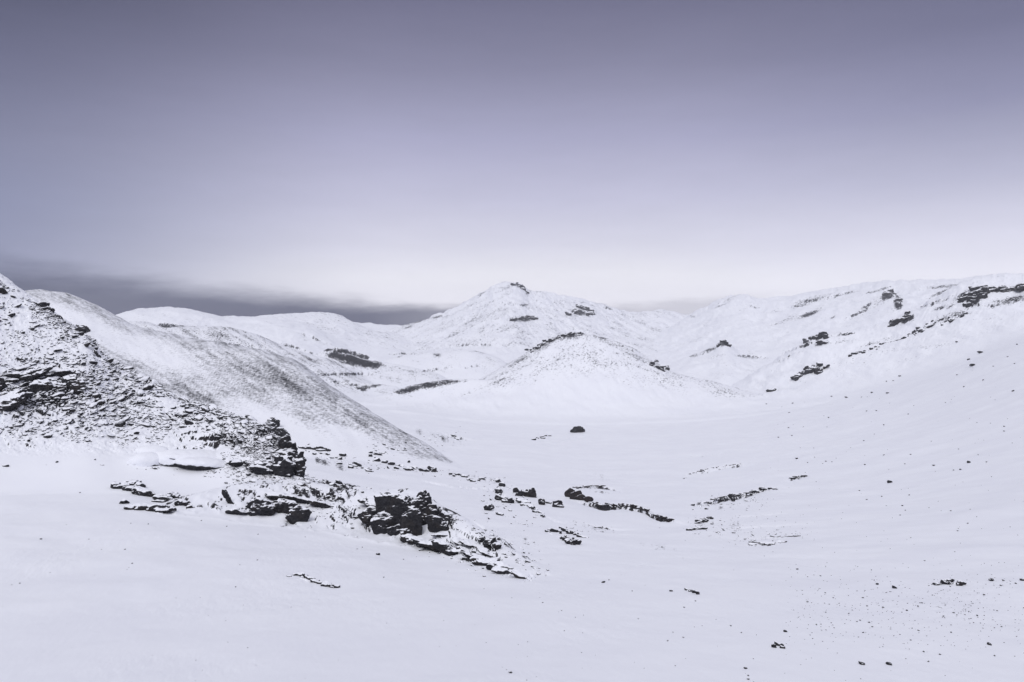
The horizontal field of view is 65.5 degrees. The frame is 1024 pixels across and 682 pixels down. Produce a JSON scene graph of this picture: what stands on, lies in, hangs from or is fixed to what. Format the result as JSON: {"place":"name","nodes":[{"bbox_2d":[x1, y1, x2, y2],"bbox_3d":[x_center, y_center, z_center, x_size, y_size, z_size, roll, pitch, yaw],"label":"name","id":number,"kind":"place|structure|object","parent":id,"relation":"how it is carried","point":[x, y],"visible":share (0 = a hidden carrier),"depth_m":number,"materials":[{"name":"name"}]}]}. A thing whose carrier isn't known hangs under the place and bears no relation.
{"place":"outdoors","nodes":[
{"label":"outdoors","id":0,"kind":"place"},
{"bbox_2d":[0,274,286,495],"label":"rocky hillside","id":1,"kind":"structure","parent":0,"point":[77,467],"depth_m":93.68,"materials":[{"name":"white snow"}]},
{"bbox_2d":[0,287,7,293],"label":"rock slab","id":2,"kind":"object","parent":1,"relation":"on","point":[3,290],"visible":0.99,"depth_m":116.08,"materials":[{"name":"grey stone"}]},
{"bbox_2d":[0,377,33,410],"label":"rock outcrop","id":3,"kind":"object","parent":1,"relation":"on","point":[12,400],"visible":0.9,"depth_m":94.77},
{"bbox_2d":[14,366,24,370],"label":"rock slab","id":4,"kind":"object","parent":1,"relation":"on","point":[19,368],"visible":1,"depth_m":102.95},
{"bbox_2d":[17,405,24,411],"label":"rock slab","id":5,"kind":"object","parent":1,"relation":"on","point":[21,407],"visible":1,"depth_m":94.94,"materials":[{"name":"grey stone"}]},
{"bbox_2d":[32,301,54,312],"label":"boulder","id":6,"kind":"object","parent":1,"relation":"on","point":[45,304],"visible":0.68,"depth_m":118.95,"materials":[{"name":"grey stone"}]},
{"bbox_2d":[2,364,85,395],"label":"rock outcrop","id":7,"kind":"object","parent":1,"relation":"on","point":[70,381],"visible":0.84,"depth_m":101.73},
{"bbox_2d":[51,392,64,397],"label":"rock slab","id":8,"kind":"object","parent":1,"relation":"on","point":[58,394],"visible":1,"depth_m":99.89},
{"bbox_2d":[62,407,72,410],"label":"rock slab","id":9,"kind":"object","parent":1,"relation":"on","point":[66,408],"visible":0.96,"depth_m":97.23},
{"bbox_2d":[75,324,89,335],"bbox_3d":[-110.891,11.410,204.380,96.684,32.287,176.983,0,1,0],"label":"boulder","id":10,"kind":"object","parent":1,"relation":"on","point":[82,330],"visible":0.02,"depth_m":116.99,"materials":[{"name":"grey stone"}]},
{"bbox_2d":[87,402,97,408],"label":"rock slab","id":11,"kind":"object","parent":1,"relation":"on","point":[93,405],"visible":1,"depth_m":99.85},
{"bbox_2d":[89,360,97,364],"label":"rock slab","id":12,"kind":"object","parent":1,"relation":"on","point":[93,362],"visible":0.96,"depth_m":110.19,"materials":[{"name":"grey stone"}]},
{"bbox_2d":[92,393,101,398],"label":"rock slab","id":13,"kind":"object","parent":1,"relation":"on","point":[96,395],"visible":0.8,"depth_m":102.51,"materials":[{"name":"black stone"}]},
{"bbox_2d":[97,400,105,405],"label":"rock slab","id":14,"kind":"object","parent":1,"relation":"on","point":[101,402],"visible":0.64,"depth_m":101.69,"materials":[{"name":"stone"}]},
{"bbox_2d":[97,420,108,424],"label":"rock slab","id":15,"kind":"object","parent":1,"relation":"on","point":[102,422],"visible":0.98,"depth_m":97.26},
{"bbox_2d":[114,419,125,426],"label":"rock slab","id":16,"kind":"object","parent":1,"relation":"on","point":[120,423],"visible":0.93,"depth_m":98.35,"materials":[{"name":"grey stone"}]},
{"bbox_2d":[117,396,125,401],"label":"rock slab","id":17,"kind":"object","parent":1,"relation":"on","point":[121,398],"visible":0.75,"depth_m":105.26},
{"bbox_2d":[137,389,144,396],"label":"rock slab","id":18,"kind":"object","parent":1,"relation":"on","point":[140,392],"visible":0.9,"depth_m":107.94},
{"bbox_2d":[139,377,147,382],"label":"rock slab","id":19,"kind":"object","parent":1,"relation":"on","point":[144,379],"visible":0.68,"depth_m":113.31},
{"bbox_2d":[139,423,149,426],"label":"rock slab","id":20,"kind":"object","parent":1,"relation":"on","point":[145,424],"visible":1,"depth_m":99.28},
{"bbox_2d":[143,384,151,390],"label":"rock slab","id":21,"kind":"object","parent":1,"relation":"on","point":[147,387],"visible":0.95,"depth_m":110.02,"materials":[{"name":"grey stone"}]},
{"bbox_2d":[128,445,167,466],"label":"snow","id":22,"kind":"structure","parent":1,"relation":"on","point":[146,455],"depth_m":89.51,"materials":[{"name":"white snow"}]},
{"bbox_2d":[184,419,193,424],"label":"rock slab","id":23,"kind":"object","parent":1,"relation":"on","point":[188,422],"visible":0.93,"depth_m":100.75,"materials":[{"name":"grey stone"}]},
{"bbox_2d":[185,409,194,413],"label":"rock slab","id":24,"kind":"object","parent":1,"relation":"on","point":[189,411],"visible":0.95,"depth_m":104.00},
{"bbox_2d":[194,415,203,420],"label":"rock slab","id":25,"kind":"object","parent":1,"relation":"on","point":[200,417],"visible":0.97,"depth_m":102.08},
{"bbox_2d":[201,406,209,412],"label":"rock slab","id":26,"kind":"object","parent":1,"relation":"on","point":[203,408],"visible":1,"depth_m":104.66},
{"bbox_2d":[240,419,248,423],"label":"rock slab","id":27,"kind":"object","parent":1,"relation":"on","point":[245,421],"visible":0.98,"depth_m":98.12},
{"bbox_2d":[116,307,352,355],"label":"hill","id":28,"kind":"structure","parent":0,"point":[305,337],"depth_m":1018.93,"materials":[{"name":"white snow"}]},
{"bbox_2d":[25,289,455,466],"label":"hill","id":29,"kind":"structure","parent":0,"point":[303,404],"depth_m":256.38,"materials":[{"name":"white snow"}]},
{"bbox_2d":[208,404,217,409],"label":"rock slab","id":30,"kind":"object","parent":29,"relation":"on","point":[213,405],"visible":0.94,"depth_m":235.74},
{"bbox_2d":[368,451,386,457],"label":"rock outcrop","id":31,"kind":"object","parent":29,"relation":"on","point":[375,453],"visible":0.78,"depth_m":212.06,"materials":[{"name":"grey stone"}]},
{"bbox_2d":[129,321,380,403],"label":"hill","id":32,"kind":"structure","parent":0,"point":[335,374],"depth_m":642.78,"materials":[{"name":"white snow"}]},
{"bbox_2d":[255,312,409,359],"bbox_3d":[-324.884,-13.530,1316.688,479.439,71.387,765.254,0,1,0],"label":"hill","id":33,"kind":"structure","parent":0,"point":[360,341],"depth_m":1192.45,"materials":[{"name":"white snow"}]},
{"bbox_2d":[162,477,546,572],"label":"ridge","id":34,"kind":"structure","parent":0,"point":[211,503],"depth_m":75.00,"materials":[{"name":"white snow"}]},
{"bbox_2d":[478,536,501,550],"bbox_3d":[-1.737,16.392,63.885,1.044,1.317,3.269,-1,1,-33],"label":"rock outcrop","id":35,"kind":"object","parent":34,"relation":"on","point":[487,543],"visible":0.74,"depth_m":63.77,"materials":[{"name":"black stone"}]},
{"bbox_2d":[349,381,398,394],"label":"mound","id":36,"kind":"object","parent":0,"point":[375,389],"visible":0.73,"depth_m":587.16,"materials":[{"name":"white snow"}]},
{"bbox_2d":[355,322,400,331],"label":"hill","id":37,"kind":"structure","parent":0,"point":[378,327],"depth_m":1797.98,"materials":[{"name":"white snow"}]},
{"bbox_2d":[316,347,447,387],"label":"mound","id":38,"kind":"object","parent":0,"point":[387,373],"visible":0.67,"depth_m":683.22,"materials":[{"name":"white snow"}]},
{"bbox_2d":[371,379,490,403],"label":"mound","id":39,"kind":"object","parent":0,"point":[439,390],"visible":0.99,"depth_m":542.67,"materials":[{"name":"white snow"}]},
{"bbox_2d":[383,349,505,379],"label":"mound","id":40,"kind":"object","parent":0,"point":[464,364],"visible":0.6,"depth_m":803.83,"materials":[{"name":"white snow"}]},
{"bbox_2d":[0,337,1023,681],"bbox_3d":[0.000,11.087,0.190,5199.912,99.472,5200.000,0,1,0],"label":"snow field","id":41,"kind":"structure","parent":0,"point":[80,601],"depth_m":55.31,"materials":[{"name":"white snow"}]},
{"bbox_2d":[110,479,194,512],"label":"rock outcrop","id":42,"kind":"object","parent":41,"relation":"on","point":[136,487],"visible":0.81,"depth_m":77.81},
{"bbox_2d":[156,449,225,469],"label":"snow","id":43,"kind":"structure","parent":41,"relation":"on","point":[195,459],"depth_m":89.85,"materials":[{"name":"white snow"}]},
{"bbox_2d":[229,417,313,479],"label":"rock outcrop","id":44,"kind":"object","parent":41,"relation":"on","point":[289,462],"visible":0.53,"depth_m":88.85,"materials":[{"name":"rock"},{"name":"snow"}]},
{"bbox_2d":[222,489,333,524],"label":"rock outcrop","id":45,"kind":"object","parent":41,"relation":"on","point":[290,507],"visible":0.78,"depth_m":75.48,"materials":[{"name":"rock"},{"name":"snow"}]},
{"bbox_2d":[286,572,339,587],"bbox_3d":[-11.870,14.516,48.179,4.685,0.713,1.292,1,1,41],"label":"rock outcrop","id":46,"kind":"object","parent":41,"relation":"on","point":[325,583],"visible":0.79,"depth_m":47.72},
{"bbox_2d":[297,446,373,471],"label":"rock outcrop","id":47,"kind":"object","parent":41,"relation":"on","point":[352,465],"visible":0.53,"depth_m":206.18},
{"bbox_2d":[0,280,784,581],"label":"scree","id":48,"kind":"structure","parent":41,"relation":"on","point":[187,405],"depth_m":100.56,"materials":[{"name":"rock"},{"name":"snow"}]},
{"bbox_2d":[357,489,448,537],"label":"rock outcrop","id":49,"kind":"object","parent":41,"relation":"on","point":[395,513],"visible":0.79,"depth_m":71.43,"materials":[{"name":"rock"},{"name":"snow"}]},
{"bbox_2d":[374,458,485,481],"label":"rock outcrop","id":50,"kind":"object","parent":41,"relation":"on","point":[431,468],"visible":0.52,"depth_m":185.07,"materials":[{"name":"stone"}]},
{"bbox_2d":[400,533,535,579],"bbox_3d":[-2.591,16.471,61.218,4.634,2.824,19.519,-1,1,-32],"label":"rock outcrop","id":51,"kind":"object","parent":41,"relation":"on","point":[494,563],"visible":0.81,"depth_m":63.63,"materials":[{"name":"rock"},{"name":"snow"}]},
{"bbox_2d":[483,504,503,515],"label":"rock outcrop","id":52,"kind":"object","parent":41,"relation":"on","point":[489,507],"visible":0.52,"depth_m":108.41,"materials":[{"name":"grey stone"}]},
{"bbox_2d":[494,477,513,502],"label":"rock outcrop","id":53,"kind":"object","parent":41,"relation":"on","point":[500,496],"visible":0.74,"depth_m":132.60,"materials":[{"name":"stone"}]},
{"bbox_2d":[513,487,536,497],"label":"boulder","id":54,"kind":"object","parent":41,"relation":"on","point":[531,492],"visible":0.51,"depth_m":141.55,"materials":[{"name":"black stone"}]},
{"bbox_2d":[514,498,544,517],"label":"rock outcrop","id":55,"kind":"object","parent":41,"relation":"on","point":[524,502],"visible":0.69,"depth_m":122.96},
{"bbox_2d":[49,385,1020,681],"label":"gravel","id":56,"kind":"structure","parent":41,"relation":"on","point":[827,581],"depth_m":46.12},
{"bbox_2d":[531,435,550,439],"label":"rock outcrop","id":57,"kind":"object","parent":41,"relation":"on","point":[542,437],"visible":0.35,"depth_m":363.49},
{"bbox_2d":[538,498,545,504],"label":"boulder","id":58,"kind":"object","parent":41,"relation":"on","point":[541,501],"visible":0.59,"depth_m":127.46,"materials":[{"name":"black stone"}]},
{"bbox_2d":[546,500,563,507],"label":"boulder","id":59,"kind":"object","parent":41,"relation":"on","point":[558,503],"visible":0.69,"depth_m":125.02,"materials":[{"name":"black stone"}]},
{"bbox_2d":[545,527,588,544],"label":"rock outcrop","id":60,"kind":"object","parent":41,"relation":"on","point":[565,538],"visible":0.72,"depth_m":82.25,"materials":[{"name":"grey stone"}]},
{"bbox_2d":[570,426,584,432],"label":"boulder","id":61,"kind":"object","parent":41,"relation":"on","point":[577,429],"visible":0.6,"depth_m":401.47,"materials":[{"name":"grey stone"}]},
{"bbox_2d":[564,484,674,521],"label":"rock outcrop","id":62,"kind":"structure","parent":41,"relation":"on","point":[571,493],"depth_m":138.66,"materials":[{"name":"black stone"}]},
{"bbox_2d":[684,588,699,594],"bbox_3d":[10.732,14.867,47.244,0.404,0.779,2.305,0,1,-5],"label":"rock outcrop","id":63,"kind":"object","parent":41,"relation":"on","point":[693,591],"visible":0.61,"depth_m":46.85,"materials":[{"name":"grey stone"}]},
{"bbox_2d":[686,516,712,530],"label":"rock","id":64,"kind":"structure","parent":41,"relation":"on","point":[701,520],"depth_m":102.34,"materials":[{"name":"grey stone"}]},
{"bbox_2d":[683,463,740,478],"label":"rock","id":65,"kind":"structure","parent":41,"relation":"on","point":[701,470],"depth_m":214.07,"materials":[{"name":"grey stone"}]},
{"bbox_2d":[691,486,777,505],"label":"rock outcrop","id":66,"kind":"structure","parent":41,"relation":"on","point":[731,496],"depth_m":147.74,"materials":[{"name":"stone"}]},
{"bbox_2d":[748,535,800,544],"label":"rock","id":67,"kind":"structure","parent":41,"relation":"on","point":[763,542],"depth_m":78.89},
{"bbox_2d":[771,641,784,648],"bbox_3d":[10.837,12.415,32.500,0.546,0.423,0.818,0,1,15],"label":"boulder","id":68,"kind":"object","parent":41,"relation":"on","point":[776,644],"visible":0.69,"depth_m":32.19,"materials":[{"name":"grey stone"}]},
{"bbox_2d":[789,475,806,479],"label":"rock","id":69,"kind":"structure","parent":41,"relation":"on","point":[793,477],"depth_m":175.63,"materials":[{"name":"grey stone"}]},
{"bbox_2d":[848,312,967,356],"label":"rock outcrop","id":70,"kind":"object","parent":41,"relation":"on","point":[914,332],"visible":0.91,"depth_m":524.18,"materials":[{"name":"rock"},{"name":"snow"}]},
{"bbox_2d":[931,578,965,585],"bbox_3d":[26.942,14.954,49.009,1.732,0.732,1.455,0,1,-25],"label":"rock outcrop","id":71,"kind":"object","parent":41,"relation":"on","point":[949,581],"visible":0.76,"depth_m":49.03,"materials":[{"name":"grey stone"}]},
{"bbox_2d":[0,0,1023,325],"label":"sky","id":72,"kind":"structure","parent":0,"point":[384,162],"materials":[{"name":"grey"}]},
{"bbox_2d":[384,281,687,362],"bbox_3d":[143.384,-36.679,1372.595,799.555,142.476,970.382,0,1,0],"label":"mountain","id":73,"kind":"structure","parent":0,"point":[480,322],"depth_m":1328.43,"materials":[{"name":"white snow"}]},
{"bbox_2d":[510,282,528,293],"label":"rock outcrop","id":74,"kind":"object","parent":73,"relation":"on","point":[522,286],"visible":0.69,"depth_m":1449.93,"materials":[{"name":"grey stone"}]},
{"bbox_2d":[509,315,537,320],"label":"rock outcrop","id":75,"kind":"object","parent":73,"relation":"on","point":[523,317],"visible":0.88,"depth_m":1263.96,"materials":[{"name":"grey stone"}]},
{"bbox_2d":[565,304,595,316],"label":"rock outcrop","id":76,"kind":"object","parent":73,"relation":"on","point":[580,306],"visible":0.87,"depth_m":1437.98,"materials":[{"name":"grey stone"}]},
{"bbox_2d":[400,332,795,422],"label":"hill","id":77,"kind":"structure","parent":0,"point":[590,377],"depth_m":530.16,"materials":[{"name":"white snow"}]},
{"bbox_2d":[524,332,580,352],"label":"rock outcrop","id":78,"kind":"object","parent":77,"relation":"on","point":[551,340],"visible":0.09,"depth_m":595.99,"materials":[{"name":"grey stone"}]},
{"bbox_2d":[649,359,669,371],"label":"rock outcrop","id":79,"kind":"object","parent":77,"relation":"on","point":[661,367],"visible":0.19,"depth_m":572.33,"materials":[{"name":"grey stone"}]},
{"bbox_2d":[668,342,772,385],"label":"hill","id":80,"kind":"structure","parent":0,"point":[724,364],"depth_m":715.63,"materials":[{"name":"white snow"}]},
{"bbox_2d":[716,340,731,346],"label":"rock outcrop","id":81,"kind":"object","parent":80,"relation":"on","point":[725,342],"visible":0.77,"depth_m":761.34,"materials":[{"name":"grey stone"}]},
{"bbox_2d":[652,273,1023,365],"bbox_3d":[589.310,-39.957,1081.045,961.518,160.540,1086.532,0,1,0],"label":"mountain","id":82,"kind":"structure","parent":0,"point":[772,328],"depth_m":1118.29,"materials":[{"name":"white snow"}]},
{"bbox_2d":[882,288,902,306],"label":"rock outcrop","id":83,"kind":"object","parent":82,"relation":"on","point":[897,301],"visible":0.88,"depth_m":1057.18,"materials":[{"name":"grey stone"}]},
{"bbox_2d":[712,273,1023,413],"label":"hill","id":84,"kind":"structure","parent":0,"point":[994,319],"depth_m":509.61,"materials":[{"name":"white snow"}]},
{"bbox_2d":[766,388,776,391],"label":"boulder","id":85,"kind":"object","parent":84,"relation":"on","point":[771,389],"visible":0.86,"depth_m":521.72,"materials":[{"name":"grey stone"}]},
{"bbox_2d":[790,362,829,380],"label":"rock outcrop","id":86,"kind":"object","parent":84,"relation":"on","point":[816,368],"visible":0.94,"depth_m":526.53,"materials":[{"name":"grey stone"}]},
{"bbox_2d":[802,331,828,344],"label":"rock outcrop","id":87,"kind":"object","parent":84,"relation":"on","point":[823,334],"visible":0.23,"depth_m":573.88,"materials":[{"name":"grey stone"}]},
{"bbox_2d":[887,311,910,326],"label":"rock outcrop","id":88,"kind":"object","parent":84,"relation":"on","point":[898,320],"visible":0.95,"depth_m":553.23,"materials":[{"name":"grey stone"}]},
{"bbox_2d":[957,286,990,307],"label":"rock outcrop","id":89,"kind":"object","parent":84,"relation":"on","point":[976,292],"visible":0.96,"depth_m":519.05,"materials":[{"name":"grey stone"}]},
{"bbox_2d":[968,282,1023,292],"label":"rock outcrop","id":90,"kind":"object","parent":84,"relation":"on","point":[1019,286],"visible":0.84,"depth_m":516.52,"materials":[{"name":"grey stone"}]}
]}

